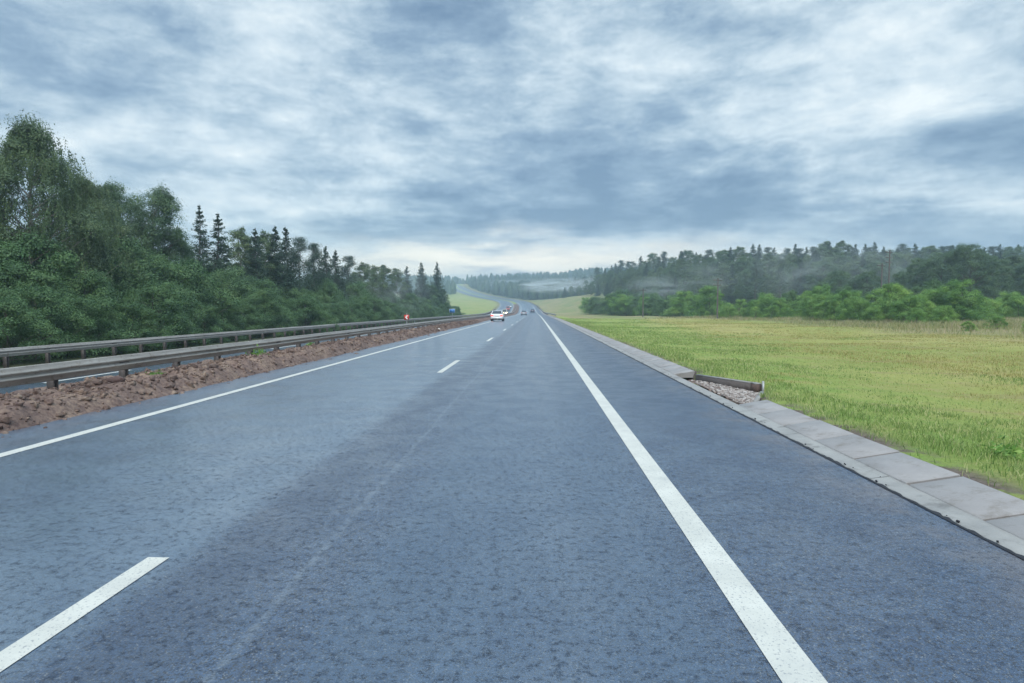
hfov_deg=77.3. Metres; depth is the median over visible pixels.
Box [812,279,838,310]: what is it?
broadleaf tree
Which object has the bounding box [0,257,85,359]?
shrub
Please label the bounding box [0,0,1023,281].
sky
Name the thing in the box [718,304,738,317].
willow shrub
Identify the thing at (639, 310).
willow shrub
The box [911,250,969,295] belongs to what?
broadleaf tree
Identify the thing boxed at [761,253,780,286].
young birch tree
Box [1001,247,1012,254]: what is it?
young birch tree
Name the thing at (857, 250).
spruce tree
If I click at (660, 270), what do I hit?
birch tree
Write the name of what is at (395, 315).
shrub
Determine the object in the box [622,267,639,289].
birch tree
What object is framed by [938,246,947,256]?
pine tree
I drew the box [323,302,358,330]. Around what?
shrub
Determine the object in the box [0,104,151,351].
birch tree
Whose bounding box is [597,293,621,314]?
shrub
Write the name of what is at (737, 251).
young birch tree
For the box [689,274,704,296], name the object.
young birch tree
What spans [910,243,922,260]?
spruce tree
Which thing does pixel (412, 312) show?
shrub
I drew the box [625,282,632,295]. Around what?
young birch tree
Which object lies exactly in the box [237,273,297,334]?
shrub
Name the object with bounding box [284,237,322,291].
pine tree
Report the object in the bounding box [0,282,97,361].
shrub
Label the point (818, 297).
willow shrub
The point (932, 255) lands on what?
broadleaf tree
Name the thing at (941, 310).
willow shrub
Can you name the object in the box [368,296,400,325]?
shrub
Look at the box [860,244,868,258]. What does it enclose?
spruce tree
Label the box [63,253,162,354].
shrub
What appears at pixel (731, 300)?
spruce tree
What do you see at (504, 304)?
opposite road
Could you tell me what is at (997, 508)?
kerb
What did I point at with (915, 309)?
willow shrub
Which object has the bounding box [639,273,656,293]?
birch tree
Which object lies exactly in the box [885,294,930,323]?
willow shrub
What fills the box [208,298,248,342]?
shrub
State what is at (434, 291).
broadleaf tree
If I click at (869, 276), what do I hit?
broadleaf tree
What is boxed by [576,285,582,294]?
birch tree
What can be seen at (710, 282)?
birch tree
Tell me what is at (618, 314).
willow shrub
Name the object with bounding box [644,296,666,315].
shrub
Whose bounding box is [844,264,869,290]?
young birch tree
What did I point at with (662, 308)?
shrub
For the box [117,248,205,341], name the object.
shrub
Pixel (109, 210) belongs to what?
birch tree
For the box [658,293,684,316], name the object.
shrub
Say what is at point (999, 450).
weed
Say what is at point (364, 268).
young birch tree
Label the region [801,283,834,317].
willow shrub
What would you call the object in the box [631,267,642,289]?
birch tree
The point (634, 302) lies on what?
shrub
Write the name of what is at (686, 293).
willow shrub
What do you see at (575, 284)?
spruce tree
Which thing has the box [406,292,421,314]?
shrub
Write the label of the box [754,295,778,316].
willow shrub
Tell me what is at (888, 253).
broadleaf tree
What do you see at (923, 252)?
broadleaf tree
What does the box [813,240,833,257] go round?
young birch tree
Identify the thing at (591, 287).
young birch tree
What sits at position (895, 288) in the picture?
willow shrub
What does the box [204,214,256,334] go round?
spruce tree
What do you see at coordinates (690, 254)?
broadleaf tree
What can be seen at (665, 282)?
broadleaf tree
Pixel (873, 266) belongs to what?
broadleaf tree
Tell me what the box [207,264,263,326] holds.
shrub
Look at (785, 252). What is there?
pine tree
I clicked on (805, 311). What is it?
willow shrub
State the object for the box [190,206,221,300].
spruce tree
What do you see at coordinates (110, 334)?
shrub
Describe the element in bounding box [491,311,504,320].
white car
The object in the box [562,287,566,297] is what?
spruce tree
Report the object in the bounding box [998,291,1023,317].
willow shrub
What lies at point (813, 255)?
spruce tree
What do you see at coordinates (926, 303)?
willow shrub
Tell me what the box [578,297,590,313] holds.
willow shrub
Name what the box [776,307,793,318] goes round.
willow shrub
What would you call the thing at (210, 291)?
shrub
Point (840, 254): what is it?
broadleaf tree
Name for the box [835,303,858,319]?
willow shrub
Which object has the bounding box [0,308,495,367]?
guardrail
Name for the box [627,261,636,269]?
pine tree
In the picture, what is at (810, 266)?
young birch tree
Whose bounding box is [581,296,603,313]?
shrub
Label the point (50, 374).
guardrail
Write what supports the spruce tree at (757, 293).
on the ground at (565, 308)
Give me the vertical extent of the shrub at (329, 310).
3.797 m
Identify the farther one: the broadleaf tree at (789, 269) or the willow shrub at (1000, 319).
the broadleaf tree at (789, 269)
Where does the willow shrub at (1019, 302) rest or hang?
on the ground at (565, 308)
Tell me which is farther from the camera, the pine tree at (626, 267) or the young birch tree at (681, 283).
the pine tree at (626, 267)
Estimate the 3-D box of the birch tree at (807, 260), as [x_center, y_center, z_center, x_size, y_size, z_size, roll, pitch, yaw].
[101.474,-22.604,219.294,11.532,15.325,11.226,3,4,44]
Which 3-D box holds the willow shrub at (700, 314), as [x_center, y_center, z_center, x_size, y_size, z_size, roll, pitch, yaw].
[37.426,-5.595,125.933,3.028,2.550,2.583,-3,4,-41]
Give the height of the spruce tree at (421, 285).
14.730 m
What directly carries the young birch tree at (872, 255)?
on the ground at (565, 308)
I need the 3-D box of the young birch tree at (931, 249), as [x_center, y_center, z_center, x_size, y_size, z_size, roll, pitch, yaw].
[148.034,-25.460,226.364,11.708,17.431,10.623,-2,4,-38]
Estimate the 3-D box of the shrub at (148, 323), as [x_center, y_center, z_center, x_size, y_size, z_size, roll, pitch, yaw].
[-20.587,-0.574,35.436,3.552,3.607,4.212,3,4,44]
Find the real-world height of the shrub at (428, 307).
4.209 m
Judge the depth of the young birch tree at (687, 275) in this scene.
231.37 m
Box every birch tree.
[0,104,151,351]
[0,153,35,268]
[32,171,143,302]
[222,226,263,280]
[252,230,285,294]
[349,262,378,298]
[366,264,388,301]
[375,264,396,302]
[386,268,408,299]
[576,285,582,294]
[582,280,588,293]
[587,284,593,294]
[598,273,609,293]
[622,267,637,288]
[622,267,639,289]
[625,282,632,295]
[629,273,640,293]
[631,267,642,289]
[639,261,650,271]
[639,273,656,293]
[648,266,669,293]
[666,264,686,291]
[672,259,688,286]
[675,269,695,291]
[676,277,691,292]
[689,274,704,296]
[689,275,705,294]
[692,254,703,266]
[706,277,716,293]
[711,263,734,300]
[733,246,746,270]
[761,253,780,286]
[767,268,790,301]
[774,270,797,301]
[780,253,796,262]
[784,254,806,281]
[802,254,812,271]
[805,262,823,289]
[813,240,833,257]
[814,246,828,258]
[832,239,858,260]
[842,261,861,285]
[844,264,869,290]
[852,269,876,298]
[860,251,884,265]
[874,266,891,284]
[882,268,898,288]
[891,252,906,266]
[921,245,942,258]
[996,255,1023,294]
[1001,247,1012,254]
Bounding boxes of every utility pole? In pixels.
[641,289,643,316]
[713,278,721,318]
[877,263,884,286]
[885,250,892,291]
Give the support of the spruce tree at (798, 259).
on the ground at (565, 308)
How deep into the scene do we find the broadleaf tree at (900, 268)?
188.33 m
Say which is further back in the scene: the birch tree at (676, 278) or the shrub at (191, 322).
the birch tree at (676, 278)
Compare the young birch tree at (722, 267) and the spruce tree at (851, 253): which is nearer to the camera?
the young birch tree at (722, 267)
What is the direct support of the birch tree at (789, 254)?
on the ground at (565, 308)
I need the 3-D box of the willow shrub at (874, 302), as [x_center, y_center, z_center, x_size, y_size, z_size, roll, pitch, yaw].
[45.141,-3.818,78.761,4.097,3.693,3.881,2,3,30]
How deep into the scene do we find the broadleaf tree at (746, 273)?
201.80 m
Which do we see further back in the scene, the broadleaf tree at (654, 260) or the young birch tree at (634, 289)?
the broadleaf tree at (654, 260)
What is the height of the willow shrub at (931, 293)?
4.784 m
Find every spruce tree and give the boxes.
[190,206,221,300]
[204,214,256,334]
[239,229,283,334]
[263,226,297,334]
[277,226,306,320]
[317,246,345,327]
[328,250,351,300]
[401,266,415,299]
[413,263,436,318]
[430,262,450,306]
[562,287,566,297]
[570,276,578,296]
[594,283,600,295]
[603,283,610,296]
[636,257,644,278]
[637,263,648,293]
[654,257,660,270]
[654,257,666,292]
[667,276,677,297]
[676,251,686,279]
[722,263,740,305]
[725,247,734,265]
[743,261,771,306]
[750,244,759,259]
[756,244,762,259]
[787,259,809,300]
[791,243,799,257]
[793,256,800,279]
[802,247,809,265]
[807,250,818,269]
[814,252,823,267]
[848,247,855,256]
[853,255,872,300]
[854,244,860,256]
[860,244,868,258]
[871,242,879,255]
[880,247,887,256]
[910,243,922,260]
[998,251,1006,260]
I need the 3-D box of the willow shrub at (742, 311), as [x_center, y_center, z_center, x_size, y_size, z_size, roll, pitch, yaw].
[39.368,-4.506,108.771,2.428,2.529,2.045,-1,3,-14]
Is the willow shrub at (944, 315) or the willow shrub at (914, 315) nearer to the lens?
the willow shrub at (914, 315)
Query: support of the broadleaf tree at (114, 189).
on the ground at (565, 308)
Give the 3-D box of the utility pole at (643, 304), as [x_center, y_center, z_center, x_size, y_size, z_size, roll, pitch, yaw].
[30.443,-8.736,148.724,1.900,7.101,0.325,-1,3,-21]
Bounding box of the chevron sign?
[404,313,408,323]
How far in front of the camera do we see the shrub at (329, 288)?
77.22 m
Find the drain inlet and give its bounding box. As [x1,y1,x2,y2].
[688,374,764,403]
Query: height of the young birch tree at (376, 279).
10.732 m
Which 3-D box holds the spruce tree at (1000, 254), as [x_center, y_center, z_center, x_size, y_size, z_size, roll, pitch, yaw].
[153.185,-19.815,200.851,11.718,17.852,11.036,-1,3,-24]
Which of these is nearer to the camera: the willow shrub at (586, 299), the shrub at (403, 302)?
the shrub at (403, 302)
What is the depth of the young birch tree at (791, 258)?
216.05 m
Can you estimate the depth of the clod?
11.73 m
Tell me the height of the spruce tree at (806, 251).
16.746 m
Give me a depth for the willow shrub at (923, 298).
71.00 m
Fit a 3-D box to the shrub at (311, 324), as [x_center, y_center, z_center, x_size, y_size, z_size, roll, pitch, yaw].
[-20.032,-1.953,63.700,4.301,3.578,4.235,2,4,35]
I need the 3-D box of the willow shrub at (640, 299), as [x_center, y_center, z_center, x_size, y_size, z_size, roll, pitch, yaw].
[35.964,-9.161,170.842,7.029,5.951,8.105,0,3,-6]
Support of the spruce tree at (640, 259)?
on the ground at (565, 308)
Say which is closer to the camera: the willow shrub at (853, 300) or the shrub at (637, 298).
the willow shrub at (853, 300)
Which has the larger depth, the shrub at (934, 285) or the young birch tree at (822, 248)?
the young birch tree at (822, 248)
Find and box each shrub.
[0,226,125,357]
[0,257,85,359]
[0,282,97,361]
[0,295,71,365]
[27,293,140,357]
[35,267,143,356]
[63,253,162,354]
[81,234,191,347]
[83,263,200,349]
[95,277,200,354]
[105,303,177,353]
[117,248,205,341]
[146,273,214,343]
[146,283,211,348]
[151,253,246,343]
[181,302,230,344]
[199,285,221,309]
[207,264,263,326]
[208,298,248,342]
[221,281,269,326]
[224,299,266,339]
[235,287,298,336]
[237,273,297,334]
[260,301,299,335]
[273,286,307,324]
[276,294,301,335]
[282,295,339,335]
[290,309,332,335]
[296,287,338,315]
[298,287,324,305]
[303,302,341,332]
[305,277,351,312]
[309,279,345,322]
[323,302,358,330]
[331,301,356,329]
[338,299,370,327]
[343,279,383,326]
[350,294,381,327]
[353,301,381,326]
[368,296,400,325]
[381,300,402,323]
[384,306,398,323]
[389,296,403,306]
[391,296,413,306]
[395,305,412,323]
[400,306,411,322]
[401,298,419,322]
[403,308,417,322]
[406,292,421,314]
[415,303,438,321]
[415,307,427,321]
[439,302,453,318]
[440,307,449,318]
[454,307,464,317]
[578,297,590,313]
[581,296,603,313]
[581,300,590,313]
[586,300,606,314]
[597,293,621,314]
[602,289,631,314]
[607,291,633,315]
[611,297,631,315]
[621,299,641,315]
[628,294,654,315]
[632,295,657,315]
[632,297,656,315]
[644,292,666,312]
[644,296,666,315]
[657,301,676,316]
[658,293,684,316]
[659,290,693,316]
[668,296,693,315]
[682,300,712,317]
[683,285,731,315]
[696,307,706,316]
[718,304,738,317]
[727,298,747,316]
[738,308,748,317]
[745,299,764,317]
[748,306,763,318]
[754,292,778,309]
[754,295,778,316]
[761,305,782,319]
[771,296,790,317]
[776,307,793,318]
[779,289,799,312]
[788,290,811,315]
[789,295,824,318]
[800,299,819,319]
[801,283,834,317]
[803,293,833,317]
[810,300,839,320]
[813,293,839,317]
[820,299,842,321]
[826,290,871,318]
[832,284,857,302]
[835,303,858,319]
[836,295,874,322]
[842,290,869,317]
[858,305,886,321]
[861,286,892,316]
[861,298,890,319]
[866,282,926,319]
[878,297,906,320]
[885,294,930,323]
[898,293,929,320]
[902,310,929,324]
[908,307,929,321]
[912,277,950,305]
[913,300,941,319]
[920,289,936,317]
[922,287,953,320]
[926,305,960,323]
[929,305,961,323]
[937,277,998,321]
[940,295,971,321]
[960,321,978,330]
[972,293,992,316]
[976,297,1004,317]
[982,316,1010,328]
[985,299,1004,316]
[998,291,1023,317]
[1003,295,1023,318]
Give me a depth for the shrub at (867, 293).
86.14 m
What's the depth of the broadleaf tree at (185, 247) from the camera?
50.39 m
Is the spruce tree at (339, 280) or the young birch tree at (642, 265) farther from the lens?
the young birch tree at (642, 265)
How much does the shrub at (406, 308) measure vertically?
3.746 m
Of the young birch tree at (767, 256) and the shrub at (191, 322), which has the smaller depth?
the shrub at (191, 322)
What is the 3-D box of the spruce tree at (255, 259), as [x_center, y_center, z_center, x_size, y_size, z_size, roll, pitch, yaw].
[-25.018,-5.347,62.573,6.965,11.555,5.954,1,3,20]
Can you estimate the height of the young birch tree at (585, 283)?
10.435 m
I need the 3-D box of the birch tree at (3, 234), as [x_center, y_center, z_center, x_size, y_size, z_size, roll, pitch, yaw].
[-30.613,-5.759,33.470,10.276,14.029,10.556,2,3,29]
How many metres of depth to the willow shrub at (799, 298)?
102.58 m
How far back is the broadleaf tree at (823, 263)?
189.13 m
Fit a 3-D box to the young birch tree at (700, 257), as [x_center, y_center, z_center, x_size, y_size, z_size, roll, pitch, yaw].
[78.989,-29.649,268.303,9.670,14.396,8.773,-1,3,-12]
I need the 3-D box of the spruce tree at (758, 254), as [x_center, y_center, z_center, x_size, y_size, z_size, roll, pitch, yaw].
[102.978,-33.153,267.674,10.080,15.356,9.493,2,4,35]
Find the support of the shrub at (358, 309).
on the ground at (565, 308)
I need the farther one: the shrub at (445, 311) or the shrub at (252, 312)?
the shrub at (445, 311)
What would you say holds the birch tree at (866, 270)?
on the ground at (565, 308)
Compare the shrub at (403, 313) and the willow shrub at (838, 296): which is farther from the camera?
the shrub at (403, 313)
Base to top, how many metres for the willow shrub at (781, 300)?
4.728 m
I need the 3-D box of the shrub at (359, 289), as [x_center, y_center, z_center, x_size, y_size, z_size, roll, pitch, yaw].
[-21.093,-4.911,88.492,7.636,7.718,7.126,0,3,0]
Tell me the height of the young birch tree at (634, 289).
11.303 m
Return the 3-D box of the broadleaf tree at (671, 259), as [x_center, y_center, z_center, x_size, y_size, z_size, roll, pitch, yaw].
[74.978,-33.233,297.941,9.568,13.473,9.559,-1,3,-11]
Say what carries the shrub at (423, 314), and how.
on the ground at (565, 308)
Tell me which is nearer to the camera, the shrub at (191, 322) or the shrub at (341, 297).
the shrub at (191, 322)
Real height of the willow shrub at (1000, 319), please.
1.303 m
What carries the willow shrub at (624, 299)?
on the ground at (565, 308)
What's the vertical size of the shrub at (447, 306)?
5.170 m
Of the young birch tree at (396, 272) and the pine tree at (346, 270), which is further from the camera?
the young birch tree at (396, 272)
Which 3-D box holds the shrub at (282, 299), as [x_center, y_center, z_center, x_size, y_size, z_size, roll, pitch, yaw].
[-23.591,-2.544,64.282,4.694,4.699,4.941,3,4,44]
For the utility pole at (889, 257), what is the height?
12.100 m
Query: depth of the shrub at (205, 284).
46.42 m
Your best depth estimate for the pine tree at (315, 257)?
78.28 m
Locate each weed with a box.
[145,369,162,374]
[245,344,269,355]
[982,435,1023,458]
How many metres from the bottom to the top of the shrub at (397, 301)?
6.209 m
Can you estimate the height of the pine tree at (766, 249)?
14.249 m
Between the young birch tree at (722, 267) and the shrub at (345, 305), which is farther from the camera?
the young birch tree at (722, 267)
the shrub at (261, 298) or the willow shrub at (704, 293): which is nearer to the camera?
the shrub at (261, 298)
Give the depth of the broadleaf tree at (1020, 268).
124.04 m
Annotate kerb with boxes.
[539,309,1023,539]
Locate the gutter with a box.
[541,312,1023,554]
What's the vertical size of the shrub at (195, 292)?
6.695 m
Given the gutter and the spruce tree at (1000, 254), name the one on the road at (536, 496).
the gutter
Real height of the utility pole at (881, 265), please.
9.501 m
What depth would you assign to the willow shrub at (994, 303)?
76.50 m
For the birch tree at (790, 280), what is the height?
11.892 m
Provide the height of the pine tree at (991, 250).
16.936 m
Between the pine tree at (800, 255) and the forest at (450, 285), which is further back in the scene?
the forest at (450, 285)
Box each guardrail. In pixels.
[0,305,516,388]
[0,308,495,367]
[537,305,555,315]
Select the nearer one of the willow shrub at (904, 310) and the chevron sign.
the chevron sign
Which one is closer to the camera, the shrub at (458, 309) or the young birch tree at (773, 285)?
the shrub at (458, 309)
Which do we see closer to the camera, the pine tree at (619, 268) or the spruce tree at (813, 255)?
the spruce tree at (813, 255)
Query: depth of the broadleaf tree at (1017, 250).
220.48 m
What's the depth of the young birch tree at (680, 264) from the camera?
245.33 m
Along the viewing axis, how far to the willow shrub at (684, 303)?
139.70 m
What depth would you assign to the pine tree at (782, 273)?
182.19 m
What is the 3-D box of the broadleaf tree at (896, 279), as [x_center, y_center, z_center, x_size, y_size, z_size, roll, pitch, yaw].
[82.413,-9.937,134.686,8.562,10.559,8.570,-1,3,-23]
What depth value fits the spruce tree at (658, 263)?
297.44 m
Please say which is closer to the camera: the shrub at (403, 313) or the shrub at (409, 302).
the shrub at (403, 313)
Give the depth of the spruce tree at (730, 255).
251.51 m
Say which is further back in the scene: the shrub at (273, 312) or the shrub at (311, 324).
the shrub at (311, 324)
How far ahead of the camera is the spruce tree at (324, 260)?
82.51 m
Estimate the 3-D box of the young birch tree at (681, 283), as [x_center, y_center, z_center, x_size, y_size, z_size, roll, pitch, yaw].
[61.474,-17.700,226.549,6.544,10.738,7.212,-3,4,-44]
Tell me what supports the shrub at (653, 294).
on the ground at (565, 308)
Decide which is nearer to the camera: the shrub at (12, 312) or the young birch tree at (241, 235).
the shrub at (12, 312)
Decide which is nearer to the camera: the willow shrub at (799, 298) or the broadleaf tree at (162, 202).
the broadleaf tree at (162, 202)
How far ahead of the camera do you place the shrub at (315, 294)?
74.51 m
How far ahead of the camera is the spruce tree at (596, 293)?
365.44 m
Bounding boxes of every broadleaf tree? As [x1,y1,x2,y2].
[96,176,166,263]
[114,180,191,265]
[150,227,205,279]
[419,283,444,305]
[591,274,602,291]
[602,270,618,291]
[638,276,650,293]
[644,253,660,271]
[655,267,680,297]
[666,257,677,266]
[679,248,699,269]
[698,256,719,281]
[713,250,724,262]
[714,250,736,268]
[730,270,760,303]
[731,256,753,273]
[742,253,751,259]
[781,262,804,288]
[801,257,840,290]
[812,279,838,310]
[819,269,859,294]
[832,250,844,263]
[852,270,882,302]
[865,260,885,285]
[873,249,896,260]
[887,270,919,295]
[896,266,907,278]
[897,256,939,295]
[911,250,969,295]
[917,245,939,257]
[923,252,944,275]
[934,243,1011,298]
[969,254,1017,300]
[1002,246,1023,259]
[1003,261,1023,304]
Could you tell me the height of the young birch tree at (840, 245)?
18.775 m
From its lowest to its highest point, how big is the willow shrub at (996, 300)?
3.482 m
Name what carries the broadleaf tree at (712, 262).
on the ground at (565, 308)
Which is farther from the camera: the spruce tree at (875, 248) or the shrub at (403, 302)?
the spruce tree at (875, 248)
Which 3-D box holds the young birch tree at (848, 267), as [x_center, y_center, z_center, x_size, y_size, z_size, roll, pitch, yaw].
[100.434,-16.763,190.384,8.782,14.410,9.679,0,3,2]
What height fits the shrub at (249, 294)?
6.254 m
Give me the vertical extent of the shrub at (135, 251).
8.566 m
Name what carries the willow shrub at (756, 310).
on the ground at (565, 308)
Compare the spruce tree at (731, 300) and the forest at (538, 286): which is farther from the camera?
the forest at (538, 286)
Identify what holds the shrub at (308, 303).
on the ground at (565, 308)
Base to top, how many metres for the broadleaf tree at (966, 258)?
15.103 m
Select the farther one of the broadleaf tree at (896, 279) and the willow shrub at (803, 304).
the broadleaf tree at (896, 279)
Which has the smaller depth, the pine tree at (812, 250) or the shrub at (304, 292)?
the shrub at (304, 292)
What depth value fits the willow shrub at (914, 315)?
60.48 m
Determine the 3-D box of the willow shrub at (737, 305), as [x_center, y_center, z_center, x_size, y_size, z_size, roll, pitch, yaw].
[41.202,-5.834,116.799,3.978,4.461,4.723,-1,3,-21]
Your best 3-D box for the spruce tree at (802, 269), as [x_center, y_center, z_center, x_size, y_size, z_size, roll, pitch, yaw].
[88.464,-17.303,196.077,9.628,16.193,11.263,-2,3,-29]
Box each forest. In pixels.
[380,274,465,294]
[465,266,652,299]
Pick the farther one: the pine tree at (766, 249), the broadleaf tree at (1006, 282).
the pine tree at (766, 249)
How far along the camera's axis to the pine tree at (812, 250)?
257.24 m
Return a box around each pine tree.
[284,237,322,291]
[301,242,330,293]
[338,255,358,296]
[589,267,601,281]
[615,260,625,276]
[623,261,630,272]
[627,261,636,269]
[660,251,668,266]
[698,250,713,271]
[761,247,773,263]
[767,259,788,297]
[781,247,791,259]
[792,248,805,258]
[809,246,818,256]
[892,243,907,252]
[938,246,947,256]
[986,246,1000,256]
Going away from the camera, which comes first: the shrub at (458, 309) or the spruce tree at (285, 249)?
the spruce tree at (285, 249)
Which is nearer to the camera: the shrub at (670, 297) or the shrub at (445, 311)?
the shrub at (445, 311)
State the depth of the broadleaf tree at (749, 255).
254.10 m
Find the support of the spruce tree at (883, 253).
on the ground at (565, 308)
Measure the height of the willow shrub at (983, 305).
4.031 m
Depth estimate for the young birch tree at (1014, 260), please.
127.28 m
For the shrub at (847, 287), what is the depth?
95.92 m
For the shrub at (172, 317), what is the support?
on the ground at (565, 308)
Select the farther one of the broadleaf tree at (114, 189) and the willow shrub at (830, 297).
the willow shrub at (830, 297)
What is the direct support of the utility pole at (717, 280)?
on the ground at (565, 308)
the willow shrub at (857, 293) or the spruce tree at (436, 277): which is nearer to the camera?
the willow shrub at (857, 293)
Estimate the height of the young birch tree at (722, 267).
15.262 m
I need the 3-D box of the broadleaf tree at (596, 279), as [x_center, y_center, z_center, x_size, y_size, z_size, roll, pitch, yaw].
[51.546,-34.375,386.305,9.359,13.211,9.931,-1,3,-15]
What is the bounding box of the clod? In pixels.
[105,376,124,382]
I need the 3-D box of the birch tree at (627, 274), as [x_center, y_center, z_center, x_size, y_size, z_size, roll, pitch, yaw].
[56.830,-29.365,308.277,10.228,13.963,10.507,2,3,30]
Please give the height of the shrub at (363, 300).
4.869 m
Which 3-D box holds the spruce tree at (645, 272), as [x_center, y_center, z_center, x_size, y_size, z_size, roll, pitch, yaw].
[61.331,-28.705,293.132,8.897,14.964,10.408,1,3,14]
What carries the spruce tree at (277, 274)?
on the ground at (565, 308)
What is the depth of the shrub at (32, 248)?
33.79 m
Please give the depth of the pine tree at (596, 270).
417.51 m
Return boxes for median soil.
[0,304,518,433]
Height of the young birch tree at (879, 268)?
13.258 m
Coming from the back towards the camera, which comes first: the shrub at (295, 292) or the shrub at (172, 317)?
the shrub at (295, 292)
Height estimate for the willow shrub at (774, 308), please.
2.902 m
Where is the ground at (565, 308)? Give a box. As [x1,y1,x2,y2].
[0,278,1023,499]
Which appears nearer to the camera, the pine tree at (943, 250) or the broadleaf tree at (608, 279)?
the pine tree at (943, 250)
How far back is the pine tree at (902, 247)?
232.91 m
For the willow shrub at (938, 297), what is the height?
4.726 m
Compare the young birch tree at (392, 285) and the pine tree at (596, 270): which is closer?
the young birch tree at (392, 285)
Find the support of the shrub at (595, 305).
on the ground at (565, 308)
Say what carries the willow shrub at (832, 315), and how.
on the ground at (565, 308)
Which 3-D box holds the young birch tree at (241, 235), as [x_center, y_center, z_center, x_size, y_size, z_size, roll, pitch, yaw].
[-26.933,-5.883,63.915,4.612,11.351,5.083,1,3,21]
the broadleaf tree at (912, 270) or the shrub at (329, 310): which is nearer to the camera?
the shrub at (329, 310)
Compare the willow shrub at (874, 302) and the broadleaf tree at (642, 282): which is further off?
the broadleaf tree at (642, 282)
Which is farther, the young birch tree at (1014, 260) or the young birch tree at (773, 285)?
the young birch tree at (773, 285)
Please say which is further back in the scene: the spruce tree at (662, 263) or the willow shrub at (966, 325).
the spruce tree at (662, 263)
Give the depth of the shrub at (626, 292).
186.72 m
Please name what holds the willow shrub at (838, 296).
on the ground at (565, 308)
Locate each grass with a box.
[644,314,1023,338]
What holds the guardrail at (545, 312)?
on the ground at (565, 308)
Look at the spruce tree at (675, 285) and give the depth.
238.29 m
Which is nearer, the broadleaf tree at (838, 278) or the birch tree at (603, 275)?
the broadleaf tree at (838, 278)
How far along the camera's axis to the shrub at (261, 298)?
52.72 m
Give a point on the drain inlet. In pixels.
(738, 391)
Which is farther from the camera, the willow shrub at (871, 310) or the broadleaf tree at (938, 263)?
the broadleaf tree at (938, 263)
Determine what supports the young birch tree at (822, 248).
on the ground at (565, 308)
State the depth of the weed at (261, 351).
19.20 m
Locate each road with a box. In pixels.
[0,284,1023,682]
[0,288,513,393]
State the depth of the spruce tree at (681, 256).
277.82 m
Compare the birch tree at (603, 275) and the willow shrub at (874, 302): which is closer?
the willow shrub at (874, 302)
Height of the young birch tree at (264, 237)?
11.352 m
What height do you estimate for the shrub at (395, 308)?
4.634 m
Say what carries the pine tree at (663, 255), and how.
on the ground at (565, 308)
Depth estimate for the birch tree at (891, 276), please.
184.17 m
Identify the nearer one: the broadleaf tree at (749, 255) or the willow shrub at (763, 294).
the willow shrub at (763, 294)
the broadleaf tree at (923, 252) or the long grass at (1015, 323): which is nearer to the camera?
the long grass at (1015, 323)
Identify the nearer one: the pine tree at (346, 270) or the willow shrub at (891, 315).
the willow shrub at (891, 315)
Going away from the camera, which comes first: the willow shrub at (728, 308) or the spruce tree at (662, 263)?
the willow shrub at (728, 308)
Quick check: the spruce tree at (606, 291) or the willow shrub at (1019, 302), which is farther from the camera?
the spruce tree at (606, 291)
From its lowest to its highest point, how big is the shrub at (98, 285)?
5.652 m
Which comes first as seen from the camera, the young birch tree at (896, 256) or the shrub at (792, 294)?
the shrub at (792, 294)
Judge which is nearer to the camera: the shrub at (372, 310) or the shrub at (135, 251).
the shrub at (135, 251)
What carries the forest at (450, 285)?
on the ground at (565, 308)
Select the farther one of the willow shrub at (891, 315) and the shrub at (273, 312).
the willow shrub at (891, 315)
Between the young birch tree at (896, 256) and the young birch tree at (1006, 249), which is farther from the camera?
the young birch tree at (1006, 249)
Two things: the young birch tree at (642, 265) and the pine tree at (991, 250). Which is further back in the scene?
the young birch tree at (642, 265)
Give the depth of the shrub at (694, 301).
133.21 m
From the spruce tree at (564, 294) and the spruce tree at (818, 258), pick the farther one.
the spruce tree at (564, 294)
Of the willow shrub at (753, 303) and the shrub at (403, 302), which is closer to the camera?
the willow shrub at (753, 303)
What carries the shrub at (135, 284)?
on the ground at (565, 308)
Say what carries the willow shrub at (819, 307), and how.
on the ground at (565, 308)
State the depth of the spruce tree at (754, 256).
256.03 m
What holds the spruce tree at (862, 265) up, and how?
on the ground at (565, 308)
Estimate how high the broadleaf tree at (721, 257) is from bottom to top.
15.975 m
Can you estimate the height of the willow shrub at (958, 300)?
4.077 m
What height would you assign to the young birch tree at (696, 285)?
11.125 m
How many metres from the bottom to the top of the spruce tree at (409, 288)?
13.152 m
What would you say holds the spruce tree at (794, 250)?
on the ground at (565, 308)
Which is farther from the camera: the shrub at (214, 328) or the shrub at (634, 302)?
the shrub at (634, 302)
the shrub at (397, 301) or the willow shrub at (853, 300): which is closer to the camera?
the willow shrub at (853, 300)
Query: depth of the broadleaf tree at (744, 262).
220.95 m
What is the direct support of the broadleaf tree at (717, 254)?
on the ground at (565, 308)
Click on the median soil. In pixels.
(44, 415)
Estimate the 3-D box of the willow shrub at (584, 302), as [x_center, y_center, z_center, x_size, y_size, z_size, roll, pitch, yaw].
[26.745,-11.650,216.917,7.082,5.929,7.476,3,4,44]
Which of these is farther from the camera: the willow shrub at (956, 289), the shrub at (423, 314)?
the shrub at (423, 314)
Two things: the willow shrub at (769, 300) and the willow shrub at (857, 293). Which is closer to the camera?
the willow shrub at (857, 293)

